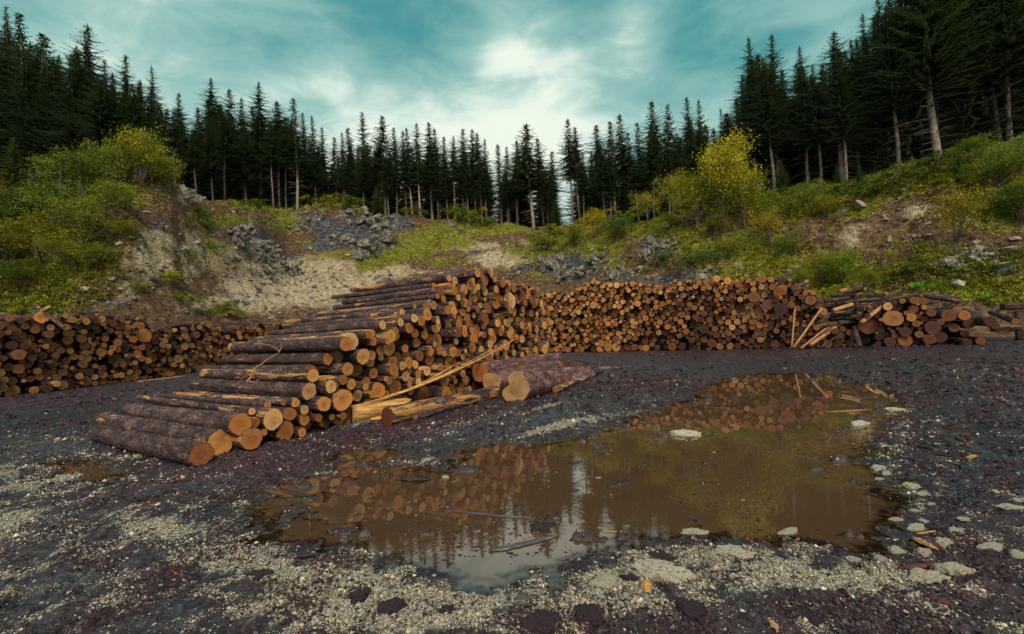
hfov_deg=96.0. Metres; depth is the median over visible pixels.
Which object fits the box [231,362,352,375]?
log
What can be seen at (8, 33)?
spruce tree
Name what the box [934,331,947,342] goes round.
log
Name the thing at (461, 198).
spruce tree
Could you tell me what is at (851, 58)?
spruce tree
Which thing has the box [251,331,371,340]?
log
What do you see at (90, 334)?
log
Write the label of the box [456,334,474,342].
log
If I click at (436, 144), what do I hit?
spruce tree
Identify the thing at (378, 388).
log
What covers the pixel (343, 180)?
spruce tree
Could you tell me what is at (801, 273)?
bush
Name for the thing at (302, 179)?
spruce tree
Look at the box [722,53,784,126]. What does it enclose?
spruce tree
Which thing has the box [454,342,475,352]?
log
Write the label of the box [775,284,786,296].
log
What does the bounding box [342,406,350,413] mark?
log
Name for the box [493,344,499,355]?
log
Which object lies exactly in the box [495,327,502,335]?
log
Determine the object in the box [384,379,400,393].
log
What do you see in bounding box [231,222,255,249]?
rock outcrop
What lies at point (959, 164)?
spruce tree
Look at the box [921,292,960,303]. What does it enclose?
log
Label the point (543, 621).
bark clod
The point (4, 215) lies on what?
bush
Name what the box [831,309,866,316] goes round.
log
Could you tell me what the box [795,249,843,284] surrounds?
bush
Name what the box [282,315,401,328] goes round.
log
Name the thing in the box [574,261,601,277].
rock outcrop
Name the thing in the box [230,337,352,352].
log
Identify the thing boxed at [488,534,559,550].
plank
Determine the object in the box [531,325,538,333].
log
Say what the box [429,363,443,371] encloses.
log
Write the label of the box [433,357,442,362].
log
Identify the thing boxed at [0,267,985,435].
stacked logs
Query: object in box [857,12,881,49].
spruce tree
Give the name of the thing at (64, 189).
bush
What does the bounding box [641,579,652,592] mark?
wood chunk
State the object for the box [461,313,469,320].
log
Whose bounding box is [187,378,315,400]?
log
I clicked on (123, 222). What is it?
bush
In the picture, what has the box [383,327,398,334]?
log
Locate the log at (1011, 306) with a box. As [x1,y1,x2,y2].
[999,302,1023,309]
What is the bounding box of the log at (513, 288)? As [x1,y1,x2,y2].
[510,284,515,292]
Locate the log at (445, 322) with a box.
[440,319,449,325]
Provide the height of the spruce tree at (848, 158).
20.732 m
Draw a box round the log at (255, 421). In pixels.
[251,417,259,427]
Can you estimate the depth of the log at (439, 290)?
12.62 m
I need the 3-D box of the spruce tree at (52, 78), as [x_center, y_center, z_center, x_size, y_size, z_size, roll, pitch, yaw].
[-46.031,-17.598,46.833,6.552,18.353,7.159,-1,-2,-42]
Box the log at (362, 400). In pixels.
[350,398,371,405]
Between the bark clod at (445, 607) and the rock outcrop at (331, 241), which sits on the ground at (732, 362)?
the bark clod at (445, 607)
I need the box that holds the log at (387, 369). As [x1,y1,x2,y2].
[362,363,397,375]
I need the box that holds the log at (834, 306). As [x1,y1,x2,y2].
[824,301,858,308]
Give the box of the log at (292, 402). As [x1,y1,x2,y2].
[187,391,299,406]
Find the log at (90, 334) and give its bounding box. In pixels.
[84,330,94,338]
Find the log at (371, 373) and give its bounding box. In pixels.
[359,368,377,378]
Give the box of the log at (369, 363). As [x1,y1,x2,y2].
[362,360,374,366]
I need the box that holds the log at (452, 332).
[438,327,461,337]
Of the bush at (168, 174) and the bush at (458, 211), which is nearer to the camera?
the bush at (168, 174)
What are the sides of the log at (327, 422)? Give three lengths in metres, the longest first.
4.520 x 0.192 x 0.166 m
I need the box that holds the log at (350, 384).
[338,379,355,389]
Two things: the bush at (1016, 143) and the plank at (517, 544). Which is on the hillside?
the bush at (1016, 143)
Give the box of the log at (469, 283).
[456,278,474,290]
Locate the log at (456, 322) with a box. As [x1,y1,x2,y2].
[450,319,461,327]
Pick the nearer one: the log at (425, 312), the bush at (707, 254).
the log at (425, 312)
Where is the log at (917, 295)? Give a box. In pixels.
[891,294,922,300]
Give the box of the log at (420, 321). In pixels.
[411,316,424,326]
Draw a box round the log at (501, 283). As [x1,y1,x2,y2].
[486,279,505,287]
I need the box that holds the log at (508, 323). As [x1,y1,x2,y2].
[504,318,510,326]
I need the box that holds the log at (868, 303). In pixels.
[859,299,886,304]
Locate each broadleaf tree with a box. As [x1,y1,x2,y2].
[625,190,665,223]
[652,170,685,210]
[664,167,729,228]
[692,123,766,219]
[711,165,772,229]
[742,205,786,251]
[923,179,1003,254]
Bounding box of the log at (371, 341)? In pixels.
[358,337,376,345]
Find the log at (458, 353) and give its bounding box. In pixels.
[455,348,460,356]
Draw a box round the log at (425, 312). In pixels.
[404,307,430,320]
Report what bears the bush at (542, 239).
on the hillside
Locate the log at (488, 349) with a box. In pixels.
[483,348,493,356]
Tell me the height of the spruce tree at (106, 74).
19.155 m
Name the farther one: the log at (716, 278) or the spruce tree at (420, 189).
the spruce tree at (420, 189)
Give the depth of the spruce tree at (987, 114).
43.70 m
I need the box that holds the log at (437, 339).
[428,333,441,344]
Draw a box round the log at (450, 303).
[442,301,454,305]
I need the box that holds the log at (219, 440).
[93,412,232,455]
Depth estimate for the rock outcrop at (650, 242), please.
47.49 m
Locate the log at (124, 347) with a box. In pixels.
[113,342,129,353]
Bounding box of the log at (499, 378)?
[482,359,564,390]
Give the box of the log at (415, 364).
[411,360,417,368]
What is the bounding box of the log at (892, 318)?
[878,311,903,325]
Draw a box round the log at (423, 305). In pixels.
[416,302,429,308]
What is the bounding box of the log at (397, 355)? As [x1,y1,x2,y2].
[391,352,400,360]
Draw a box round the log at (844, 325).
[826,324,854,327]
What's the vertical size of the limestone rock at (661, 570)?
0.138 m
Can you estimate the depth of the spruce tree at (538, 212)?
91.91 m
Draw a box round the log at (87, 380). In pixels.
[75,376,91,386]
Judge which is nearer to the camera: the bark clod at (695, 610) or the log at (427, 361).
the bark clod at (695, 610)
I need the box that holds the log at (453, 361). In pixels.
[450,357,456,366]
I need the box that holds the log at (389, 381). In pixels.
[370,375,392,384]
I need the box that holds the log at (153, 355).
[144,352,156,363]
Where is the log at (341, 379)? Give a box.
[318,375,347,384]
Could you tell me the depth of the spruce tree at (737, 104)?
66.79 m
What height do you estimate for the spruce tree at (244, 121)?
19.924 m
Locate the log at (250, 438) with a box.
[231,427,262,449]
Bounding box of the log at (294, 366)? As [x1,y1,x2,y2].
[197,364,317,373]
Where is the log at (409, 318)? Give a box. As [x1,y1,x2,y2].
[400,314,417,322]
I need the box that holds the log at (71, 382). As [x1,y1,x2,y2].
[61,378,75,388]
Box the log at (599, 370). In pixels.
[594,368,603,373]
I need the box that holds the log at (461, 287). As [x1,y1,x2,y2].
[455,284,467,294]
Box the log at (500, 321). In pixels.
[489,316,501,327]
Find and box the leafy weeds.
[905,271,998,300]
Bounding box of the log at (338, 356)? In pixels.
[229,351,342,363]
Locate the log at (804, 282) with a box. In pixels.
[791,279,809,290]
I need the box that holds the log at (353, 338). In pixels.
[227,332,358,352]
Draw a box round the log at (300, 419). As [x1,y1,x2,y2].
[291,414,309,425]
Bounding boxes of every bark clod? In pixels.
[242,568,273,580]
[346,587,370,604]
[377,596,407,615]
[436,604,455,613]
[503,552,518,557]
[519,610,560,633]
[529,521,557,532]
[574,603,604,627]
[620,572,639,581]
[648,548,674,561]
[676,597,708,620]
[790,608,822,628]
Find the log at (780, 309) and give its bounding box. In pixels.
[771,303,787,315]
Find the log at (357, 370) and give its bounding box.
[347,365,361,376]
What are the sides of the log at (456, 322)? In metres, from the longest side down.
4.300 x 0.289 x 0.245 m
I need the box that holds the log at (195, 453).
[88,424,213,466]
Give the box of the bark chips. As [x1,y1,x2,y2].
[0,355,1023,633]
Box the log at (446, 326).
[441,323,450,327]
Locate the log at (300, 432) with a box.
[292,426,305,437]
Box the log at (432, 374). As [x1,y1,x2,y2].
[423,372,446,381]
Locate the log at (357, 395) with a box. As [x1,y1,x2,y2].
[350,390,361,401]
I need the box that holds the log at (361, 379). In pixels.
[350,376,369,385]
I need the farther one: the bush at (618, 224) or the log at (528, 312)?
the bush at (618, 224)
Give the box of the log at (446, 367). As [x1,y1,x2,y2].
[444,365,450,370]
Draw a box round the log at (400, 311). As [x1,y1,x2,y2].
[292,309,404,319]
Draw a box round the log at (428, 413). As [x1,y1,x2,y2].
[413,391,501,419]
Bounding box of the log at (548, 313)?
[542,309,550,316]
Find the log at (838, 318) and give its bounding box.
[828,316,862,320]
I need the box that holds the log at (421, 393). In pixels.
[407,385,429,400]
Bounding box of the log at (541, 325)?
[536,321,545,329]
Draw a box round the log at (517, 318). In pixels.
[513,316,520,321]
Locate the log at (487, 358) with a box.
[473,352,491,362]
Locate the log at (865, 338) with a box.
[853,331,871,344]
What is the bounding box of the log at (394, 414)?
[381,386,500,425]
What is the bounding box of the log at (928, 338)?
[913,334,935,343]
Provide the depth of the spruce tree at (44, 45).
48.72 m
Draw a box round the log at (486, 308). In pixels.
[479,304,490,313]
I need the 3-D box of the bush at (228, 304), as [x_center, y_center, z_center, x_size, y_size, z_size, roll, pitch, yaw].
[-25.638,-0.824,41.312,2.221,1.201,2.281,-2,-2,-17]
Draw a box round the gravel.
[0,362,1023,633]
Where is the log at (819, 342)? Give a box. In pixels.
[816,331,839,346]
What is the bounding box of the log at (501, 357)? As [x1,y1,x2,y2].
[498,355,508,359]
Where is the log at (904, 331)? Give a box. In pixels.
[895,327,911,336]
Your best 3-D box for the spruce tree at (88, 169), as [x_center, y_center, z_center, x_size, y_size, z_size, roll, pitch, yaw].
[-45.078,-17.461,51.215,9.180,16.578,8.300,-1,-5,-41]
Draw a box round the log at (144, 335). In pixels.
[131,328,151,342]
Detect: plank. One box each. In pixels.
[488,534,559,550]
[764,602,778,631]
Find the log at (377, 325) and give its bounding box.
[268,321,385,334]
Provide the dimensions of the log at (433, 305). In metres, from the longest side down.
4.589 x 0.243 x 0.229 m
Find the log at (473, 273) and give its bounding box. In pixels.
[403,269,479,280]
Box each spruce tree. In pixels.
[0,5,36,181]
[0,12,51,187]
[0,25,35,173]
[0,32,66,181]
[0,37,24,174]
[0,52,64,184]
[0,54,37,165]
[0,55,85,196]
[0,59,58,182]
[0,63,68,182]
[0,138,35,219]
[1,24,131,195]
[3,41,48,179]
[4,49,130,197]
[13,30,32,56]
[15,155,68,211]
[17,56,99,195]
[27,53,100,194]
[54,89,137,191]
[56,73,133,181]
[58,59,153,194]
[64,46,95,81]
[81,84,140,183]
[82,54,162,184]
[97,79,152,182]
[100,83,162,177]
[106,72,121,106]
[119,84,175,174]
[130,103,194,189]
[131,65,190,181]
[133,79,175,161]
[138,96,183,181]
[143,88,174,159]
[155,109,193,181]
[161,108,171,153]
[167,93,210,194]
[170,124,224,200]
[178,133,211,193]
[185,78,249,196]
[185,132,218,199]
[186,107,207,187]
[189,117,231,199]
[197,102,211,199]
[198,108,258,201]
[200,110,250,200]
[204,123,259,202]
[219,88,262,198]
[226,129,263,204]
[229,97,268,204]
[229,107,289,206]
[235,82,289,200]
[252,124,293,208]
[259,101,300,207]
[262,127,303,209]
[263,123,304,207]
[269,117,297,206]
[273,117,301,208]
[274,127,301,208]
[276,98,318,209]
[287,111,325,207]
[289,135,310,208]
[295,116,338,204]
[304,152,328,200]
[312,128,340,202]
[325,137,344,203]
[327,167,340,203]
[331,133,354,197]
[333,146,369,205]
[336,128,359,202]
[336,166,350,199]
[345,112,383,212]
[349,148,374,205]
[353,159,383,212]
[357,115,403,213]
[364,150,382,191]
[366,190,388,215]
[372,150,399,214]
[379,153,409,215]
[381,155,408,214]
[386,127,406,213]
[392,130,411,213]
[392,148,429,218]
[396,128,421,213]
[403,122,439,217]
[409,152,453,219]
[409,153,429,214]
[416,122,448,219]
[425,129,447,219]
[427,162,444,218]
[434,159,459,217]
[435,173,470,220]
[438,137,456,218]
[440,135,465,218]
[449,129,477,221]
[451,166,472,220]
[452,153,477,221]
[459,158,480,222]
[460,129,487,216]
[461,132,499,222]
[469,195,499,217]
[472,138,506,223]
[473,161,496,216]
[488,144,506,223]
[492,146,517,223]
[493,184,516,223]
[496,171,516,221]
[499,123,559,228]
[503,170,542,228]
[504,169,526,224]
[506,140,527,224]
[524,137,560,228]
[528,171,560,229]
[534,170,567,230]
[535,170,558,229]
[542,178,561,229]
[546,152,567,199]
[549,200,565,226]
[551,118,586,225]
[554,127,594,222]
[560,172,589,225]
[567,180,594,224]
[571,153,593,223]
[573,125,618,203]
[573,154,594,222]
[580,145,618,223]
[586,149,620,222]
[592,148,619,220]
[594,122,629,219]
[597,144,648,219]
[598,153,627,223]
[603,114,643,214]
[615,163,648,222]
[623,158,650,220]
[624,132,637,204]
[625,122,650,217]
[627,100,673,211]
[629,131,673,217]
[636,125,671,220]
[649,132,706,214]
[649,138,682,214]
[658,104,684,168]
[668,96,699,212]
[671,124,704,210]
[673,120,717,162]
[681,123,720,208]
[685,99,713,209]
[689,135,712,210]
[698,126,748,210]
[703,124,715,145]
[707,127,719,155]
[711,113,761,204]
[714,60,825,190]
[715,108,725,183]
[721,37,800,195]
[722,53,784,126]
[722,55,788,195]
[723,76,747,168]
[736,61,810,185]
[739,58,802,190]
[746,34,834,192]
[753,61,798,186]
[762,69,832,192]
[768,161,793,199]
[780,45,824,183]
[781,67,837,182]
[786,62,809,96]
[790,31,880,181]
[791,65,850,179]
[791,67,854,185]
[800,70,863,182]
[810,42,939,179]
[812,48,879,179]
[814,49,881,179]
[826,39,889,174]
[828,0,956,162]
[828,8,945,177]
[829,13,914,178]
[830,166,850,195]
[847,0,953,173]
[850,0,1016,157]
[850,21,928,169]
[852,4,937,164]
[852,39,862,65]
[852,166,864,187]
[855,0,973,169]
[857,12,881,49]
[860,16,877,50]
[866,0,975,159]
[902,0,987,150]
[908,2,999,159]
[915,0,1022,159]
[925,0,1023,156]
[929,83,1023,154]
[935,0,994,157]
[939,0,1013,150]
[948,0,1023,140]
[949,145,971,172]
[951,0,1023,144]
[959,0,1023,141]
[972,1,1023,134]
[1013,2,1023,132]
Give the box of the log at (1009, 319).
[987,310,1019,323]
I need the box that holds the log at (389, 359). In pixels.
[375,356,396,363]
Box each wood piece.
[912,536,938,549]
[916,530,935,533]
[920,537,946,551]
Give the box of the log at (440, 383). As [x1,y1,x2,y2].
[426,376,448,385]
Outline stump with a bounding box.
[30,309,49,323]
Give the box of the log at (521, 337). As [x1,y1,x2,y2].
[518,334,523,342]
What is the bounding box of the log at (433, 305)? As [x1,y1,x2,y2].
[322,301,436,311]
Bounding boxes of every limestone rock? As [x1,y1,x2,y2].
[588,574,617,588]
[631,558,695,582]
[670,429,700,437]
[681,527,709,534]
[712,544,755,559]
[777,527,797,535]
[845,556,861,562]
[851,420,869,425]
[870,464,885,471]
[873,554,888,561]
[882,471,890,475]
[884,407,905,410]
[887,545,906,553]
[888,517,903,520]
[901,481,919,489]
[906,523,924,531]
[907,567,950,583]
[908,508,921,511]
[915,491,928,495]
[916,547,931,556]
[918,518,929,523]
[932,561,979,576]
[934,536,952,547]
[948,527,964,532]
[955,516,970,521]
[976,541,1002,551]
[994,503,1023,509]
[1008,550,1023,558]
[1011,498,1023,501]
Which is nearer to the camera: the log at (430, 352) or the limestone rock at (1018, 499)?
the limestone rock at (1018, 499)
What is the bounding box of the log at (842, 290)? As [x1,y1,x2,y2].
[837,284,861,293]
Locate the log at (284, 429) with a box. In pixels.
[262,420,293,439]
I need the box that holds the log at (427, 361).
[417,356,432,365]
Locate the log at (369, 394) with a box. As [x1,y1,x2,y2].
[360,390,375,398]
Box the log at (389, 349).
[377,342,394,355]
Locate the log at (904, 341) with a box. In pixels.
[894,336,912,345]
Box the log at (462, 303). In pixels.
[456,298,467,307]
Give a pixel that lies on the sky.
(491, 68)
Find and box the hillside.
[0,135,1023,340]
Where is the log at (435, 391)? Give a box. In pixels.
[424,385,450,398]
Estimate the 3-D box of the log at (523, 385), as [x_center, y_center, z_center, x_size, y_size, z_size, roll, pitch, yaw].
[1.228,1.766,12.861,0.826,0.791,4.636,-15,-10,29]
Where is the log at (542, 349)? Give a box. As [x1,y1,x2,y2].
[538,344,546,353]
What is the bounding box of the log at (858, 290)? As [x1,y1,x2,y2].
[843,287,866,293]
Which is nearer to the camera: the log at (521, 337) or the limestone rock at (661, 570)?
the limestone rock at (661, 570)
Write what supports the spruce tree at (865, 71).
on the hillside
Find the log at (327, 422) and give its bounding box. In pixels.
[322,419,329,426]
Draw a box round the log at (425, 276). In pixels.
[372,270,469,284]
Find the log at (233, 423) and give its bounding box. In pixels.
[120,402,251,435]
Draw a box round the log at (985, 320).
[969,316,996,325]
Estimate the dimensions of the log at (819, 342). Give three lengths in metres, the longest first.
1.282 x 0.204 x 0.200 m
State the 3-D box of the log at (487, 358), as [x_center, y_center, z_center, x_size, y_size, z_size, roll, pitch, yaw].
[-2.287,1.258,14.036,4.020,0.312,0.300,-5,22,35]
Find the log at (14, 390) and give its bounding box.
[5,385,19,395]
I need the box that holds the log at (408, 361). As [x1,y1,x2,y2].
[400,357,412,368]
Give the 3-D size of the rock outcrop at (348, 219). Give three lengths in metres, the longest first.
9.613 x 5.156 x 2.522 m
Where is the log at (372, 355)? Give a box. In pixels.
[368,350,375,360]
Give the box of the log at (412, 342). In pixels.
[394,338,419,347]
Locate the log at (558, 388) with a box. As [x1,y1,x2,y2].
[552,371,596,392]
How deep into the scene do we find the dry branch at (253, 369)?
8.38 m
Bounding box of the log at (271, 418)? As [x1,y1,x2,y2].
[146,401,282,430]
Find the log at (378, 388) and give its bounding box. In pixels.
[367,382,384,397]
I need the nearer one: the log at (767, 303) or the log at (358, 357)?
the log at (358, 357)
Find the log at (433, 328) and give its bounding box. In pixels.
[426,325,439,332]
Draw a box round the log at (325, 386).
[209,378,335,393]
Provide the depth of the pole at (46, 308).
17.15 m
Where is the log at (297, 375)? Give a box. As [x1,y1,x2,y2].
[199,369,318,382]
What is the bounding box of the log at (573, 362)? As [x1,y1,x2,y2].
[560,358,588,366]
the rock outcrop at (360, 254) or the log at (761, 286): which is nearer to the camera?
the log at (761, 286)
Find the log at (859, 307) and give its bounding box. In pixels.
[853,304,891,310]
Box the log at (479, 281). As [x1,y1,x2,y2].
[474,279,482,285]
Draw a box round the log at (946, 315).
[928,309,957,321]
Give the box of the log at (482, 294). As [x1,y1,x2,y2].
[480,288,487,296]
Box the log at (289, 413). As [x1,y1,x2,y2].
[271,406,296,419]
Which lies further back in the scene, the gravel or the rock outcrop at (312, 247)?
the rock outcrop at (312, 247)
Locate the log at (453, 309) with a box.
[449,306,456,313]
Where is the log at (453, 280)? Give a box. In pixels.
[361,276,456,291]
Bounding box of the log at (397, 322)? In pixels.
[289,318,403,328]
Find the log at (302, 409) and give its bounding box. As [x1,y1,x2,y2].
[271,405,308,414]
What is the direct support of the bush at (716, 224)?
on the hillside
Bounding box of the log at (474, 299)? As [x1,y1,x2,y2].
[471,295,476,302]
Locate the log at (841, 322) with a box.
[837,320,858,324]
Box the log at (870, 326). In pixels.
[854,317,878,334]
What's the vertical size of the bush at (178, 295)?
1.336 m
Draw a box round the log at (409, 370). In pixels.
[398,368,411,374]
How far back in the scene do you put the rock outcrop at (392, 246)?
66.28 m
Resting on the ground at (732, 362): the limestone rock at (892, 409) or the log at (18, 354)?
the limestone rock at (892, 409)
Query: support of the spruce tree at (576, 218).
on the hillside
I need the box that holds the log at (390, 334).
[374,329,395,342]
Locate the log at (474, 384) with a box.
[468,380,478,389]
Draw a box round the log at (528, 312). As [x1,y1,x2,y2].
[524,309,532,316]
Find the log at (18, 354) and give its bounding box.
[1,349,26,359]
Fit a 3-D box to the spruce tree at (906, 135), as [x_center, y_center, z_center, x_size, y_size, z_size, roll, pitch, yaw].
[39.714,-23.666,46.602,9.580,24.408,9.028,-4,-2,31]
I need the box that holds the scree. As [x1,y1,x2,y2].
[62,171,1023,321]
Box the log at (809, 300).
[799,295,816,305]
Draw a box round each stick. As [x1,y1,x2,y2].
[461,511,530,517]
[828,409,868,411]
[865,385,879,393]
[966,454,977,458]
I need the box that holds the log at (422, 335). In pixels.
[399,331,427,339]
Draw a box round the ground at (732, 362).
[0,336,1023,633]
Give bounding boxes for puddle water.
[45,372,972,591]
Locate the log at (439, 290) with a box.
[342,286,443,304]
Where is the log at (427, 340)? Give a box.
[420,335,430,343]
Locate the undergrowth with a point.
(1020, 265)
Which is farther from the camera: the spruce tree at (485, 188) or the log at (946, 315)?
the spruce tree at (485, 188)
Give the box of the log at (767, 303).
[762,299,773,308]
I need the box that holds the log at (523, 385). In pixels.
[502,365,595,400]
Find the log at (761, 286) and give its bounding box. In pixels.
[759,277,774,289]
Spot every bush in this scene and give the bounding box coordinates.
[0,171,27,200]
[0,178,61,227]
[0,180,31,213]
[0,202,12,225]
[0,211,65,262]
[0,218,40,266]
[0,257,50,289]
[6,224,108,270]
[8,170,112,220]
[12,192,125,243]
[15,144,117,199]
[58,135,146,192]
[68,242,118,271]
[73,172,141,221]
[100,217,143,243]
[101,121,186,184]
[121,282,149,295]
[139,154,186,192]
[156,269,189,288]
[169,291,202,306]
[184,248,203,262]
[192,205,214,218]
[194,304,222,319]
[198,218,229,232]
[203,240,234,255]
[216,301,240,311]
[225,307,254,320]
[236,197,267,207]
[295,194,338,206]
[328,193,366,208]
[399,206,431,216]
[439,202,481,222]
[456,207,486,224]
[467,215,497,226]
[525,232,564,250]
[527,223,567,242]
[556,219,585,246]
[575,206,613,238]
[595,214,636,242]
[601,205,649,221]
[645,250,671,267]
[651,211,683,232]
[660,252,697,274]
[685,243,725,266]
[703,211,737,239]
[713,231,748,258]
[732,186,782,207]
[757,186,814,221]
[758,228,809,256]
[776,179,837,208]
[778,264,817,287]
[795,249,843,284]
[802,190,849,218]
[815,179,885,203]
[816,245,868,284]
[848,268,884,286]
[856,169,903,193]
[882,161,939,183]
[885,253,935,272]
[904,145,983,171]
[945,139,1023,186]
[946,131,1001,162]
[964,191,1021,222]
[971,132,1023,170]
[988,173,1023,226]
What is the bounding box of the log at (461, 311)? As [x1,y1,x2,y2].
[456,308,465,315]
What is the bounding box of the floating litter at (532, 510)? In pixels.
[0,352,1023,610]
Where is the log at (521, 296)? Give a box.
[512,291,524,299]
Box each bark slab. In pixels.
[335,483,356,487]
[894,590,908,607]
[898,560,941,569]
[923,591,953,605]
[961,538,986,542]
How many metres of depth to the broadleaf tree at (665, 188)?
50.22 m
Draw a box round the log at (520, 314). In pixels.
[515,312,524,316]
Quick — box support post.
[1013,311,1023,339]
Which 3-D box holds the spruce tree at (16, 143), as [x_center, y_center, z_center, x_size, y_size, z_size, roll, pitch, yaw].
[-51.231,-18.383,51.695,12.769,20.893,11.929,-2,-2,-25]
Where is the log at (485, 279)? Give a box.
[482,275,487,285]
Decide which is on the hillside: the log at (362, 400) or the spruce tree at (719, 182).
the spruce tree at (719, 182)
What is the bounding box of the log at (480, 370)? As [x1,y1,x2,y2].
[472,352,563,381]
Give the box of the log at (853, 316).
[850,314,880,318]
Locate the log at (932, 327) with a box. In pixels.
[917,321,941,334]
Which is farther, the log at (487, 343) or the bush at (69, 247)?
the bush at (69, 247)
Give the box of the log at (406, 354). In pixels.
[400,351,408,356]
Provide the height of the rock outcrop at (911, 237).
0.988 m
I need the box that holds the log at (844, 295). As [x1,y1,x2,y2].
[831,293,858,297]
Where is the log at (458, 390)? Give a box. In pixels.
[453,387,462,393]
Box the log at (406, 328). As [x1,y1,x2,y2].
[397,323,412,333]
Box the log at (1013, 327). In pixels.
[990,324,1023,331]
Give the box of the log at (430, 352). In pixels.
[418,345,433,355]
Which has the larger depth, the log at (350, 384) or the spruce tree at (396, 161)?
the spruce tree at (396, 161)
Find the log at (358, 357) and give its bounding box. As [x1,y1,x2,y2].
[253,349,369,364]
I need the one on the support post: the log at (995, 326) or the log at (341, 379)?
the log at (995, 326)
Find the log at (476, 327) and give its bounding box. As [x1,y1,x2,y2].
[472,324,479,333]
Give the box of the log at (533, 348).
[530,346,537,352]
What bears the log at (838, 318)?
on the log at (841, 322)
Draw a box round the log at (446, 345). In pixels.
[441,343,453,346]
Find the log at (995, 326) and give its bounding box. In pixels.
[962,308,999,328]
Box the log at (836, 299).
[823,292,885,302]
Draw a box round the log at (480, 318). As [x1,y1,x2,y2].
[472,313,487,323]
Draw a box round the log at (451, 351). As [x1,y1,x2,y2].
[435,346,456,357]
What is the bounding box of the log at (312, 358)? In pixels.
[220,353,332,365]
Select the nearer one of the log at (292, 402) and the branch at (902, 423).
the branch at (902, 423)
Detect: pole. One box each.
[32,303,65,328]
[40,305,51,311]
[73,312,97,317]
[88,376,153,385]
[95,313,135,321]
[135,317,152,333]
[137,375,185,382]
[167,323,199,327]
[211,326,233,337]
[791,308,795,347]
[792,307,822,348]
[800,328,825,348]
[808,326,836,346]
[819,332,842,348]
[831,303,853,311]
[852,326,861,347]
[859,305,881,323]
[863,285,894,304]
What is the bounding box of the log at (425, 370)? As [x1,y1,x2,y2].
[412,366,429,375]
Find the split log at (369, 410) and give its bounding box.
[349,338,516,421]
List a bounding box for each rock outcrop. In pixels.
[160,221,168,231]
[186,194,199,202]
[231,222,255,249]
[243,235,279,262]
[261,264,278,278]
[263,244,281,263]
[280,259,303,276]
[293,217,309,230]
[294,209,326,222]
[295,218,325,231]
[307,245,326,254]
[323,235,345,245]
[334,206,370,226]
[343,233,378,260]
[350,213,388,242]
[365,237,395,249]
[375,217,397,242]
[383,214,414,225]
[507,266,536,281]
[537,252,564,272]
[537,265,559,273]
[552,263,574,283]
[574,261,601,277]
[584,252,605,269]
[603,268,626,281]
[624,265,642,273]
[638,236,659,262]
[655,238,671,251]
[696,265,731,277]
[901,234,916,240]
[933,256,981,270]
[968,245,992,259]
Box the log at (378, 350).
[355,346,384,355]
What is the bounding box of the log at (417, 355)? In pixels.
[408,350,423,360]
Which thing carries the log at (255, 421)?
on the log at (250, 438)
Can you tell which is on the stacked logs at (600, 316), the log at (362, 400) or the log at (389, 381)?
the log at (389, 381)
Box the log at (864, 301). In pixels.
[834,298,882,305]
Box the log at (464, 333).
[460,329,467,336]
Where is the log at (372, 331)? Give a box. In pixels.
[255,329,374,337]
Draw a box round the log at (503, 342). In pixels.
[494,339,509,350]
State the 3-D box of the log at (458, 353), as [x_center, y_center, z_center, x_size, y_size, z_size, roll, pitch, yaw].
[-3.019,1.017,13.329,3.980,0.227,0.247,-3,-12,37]
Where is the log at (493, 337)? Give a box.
[482,333,495,343]
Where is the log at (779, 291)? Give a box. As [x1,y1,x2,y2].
[773,275,792,296]
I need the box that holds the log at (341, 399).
[315,388,352,410]
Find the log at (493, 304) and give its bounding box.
[482,300,498,308]
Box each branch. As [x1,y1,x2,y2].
[238,342,281,383]
[891,418,908,429]
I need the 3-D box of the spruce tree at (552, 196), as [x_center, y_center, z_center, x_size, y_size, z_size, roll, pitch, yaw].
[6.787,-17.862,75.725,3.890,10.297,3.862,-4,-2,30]
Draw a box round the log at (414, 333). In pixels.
[399,328,418,337]
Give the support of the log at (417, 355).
on the log at (415, 364)
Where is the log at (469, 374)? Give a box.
[465,370,472,377]
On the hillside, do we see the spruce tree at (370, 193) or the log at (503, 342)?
the spruce tree at (370, 193)
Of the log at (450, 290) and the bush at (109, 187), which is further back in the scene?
the bush at (109, 187)
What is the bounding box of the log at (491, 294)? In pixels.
[484,292,495,296]
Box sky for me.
[0,0,895,225]
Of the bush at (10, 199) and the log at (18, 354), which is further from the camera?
the bush at (10, 199)
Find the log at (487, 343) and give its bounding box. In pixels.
[482,339,492,347]
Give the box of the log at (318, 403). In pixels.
[210,391,330,410]
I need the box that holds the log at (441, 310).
[430,305,450,315]
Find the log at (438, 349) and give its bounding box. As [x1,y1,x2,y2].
[432,345,442,354]
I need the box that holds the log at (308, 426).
[294,421,310,428]
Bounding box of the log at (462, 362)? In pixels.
[456,358,471,367]
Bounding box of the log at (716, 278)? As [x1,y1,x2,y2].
[714,275,723,282]
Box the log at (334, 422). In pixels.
[330,419,343,424]
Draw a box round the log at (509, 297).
[500,292,515,308]
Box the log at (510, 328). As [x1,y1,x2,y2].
[504,326,513,334]
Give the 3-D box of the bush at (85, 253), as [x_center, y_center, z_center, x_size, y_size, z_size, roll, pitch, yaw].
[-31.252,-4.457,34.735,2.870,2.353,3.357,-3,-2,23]
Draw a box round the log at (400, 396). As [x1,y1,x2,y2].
[391,395,408,398]
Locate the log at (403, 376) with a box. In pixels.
[396,371,408,381]
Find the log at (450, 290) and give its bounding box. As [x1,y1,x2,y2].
[443,286,457,295]
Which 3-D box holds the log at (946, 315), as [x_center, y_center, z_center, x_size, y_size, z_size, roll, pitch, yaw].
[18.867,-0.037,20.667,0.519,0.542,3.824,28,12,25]
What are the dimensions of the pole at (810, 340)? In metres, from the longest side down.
1.598 x 0.099 x 0.082 m
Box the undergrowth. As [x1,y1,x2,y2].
[0,154,1023,314]
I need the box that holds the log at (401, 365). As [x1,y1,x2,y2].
[397,361,405,370]

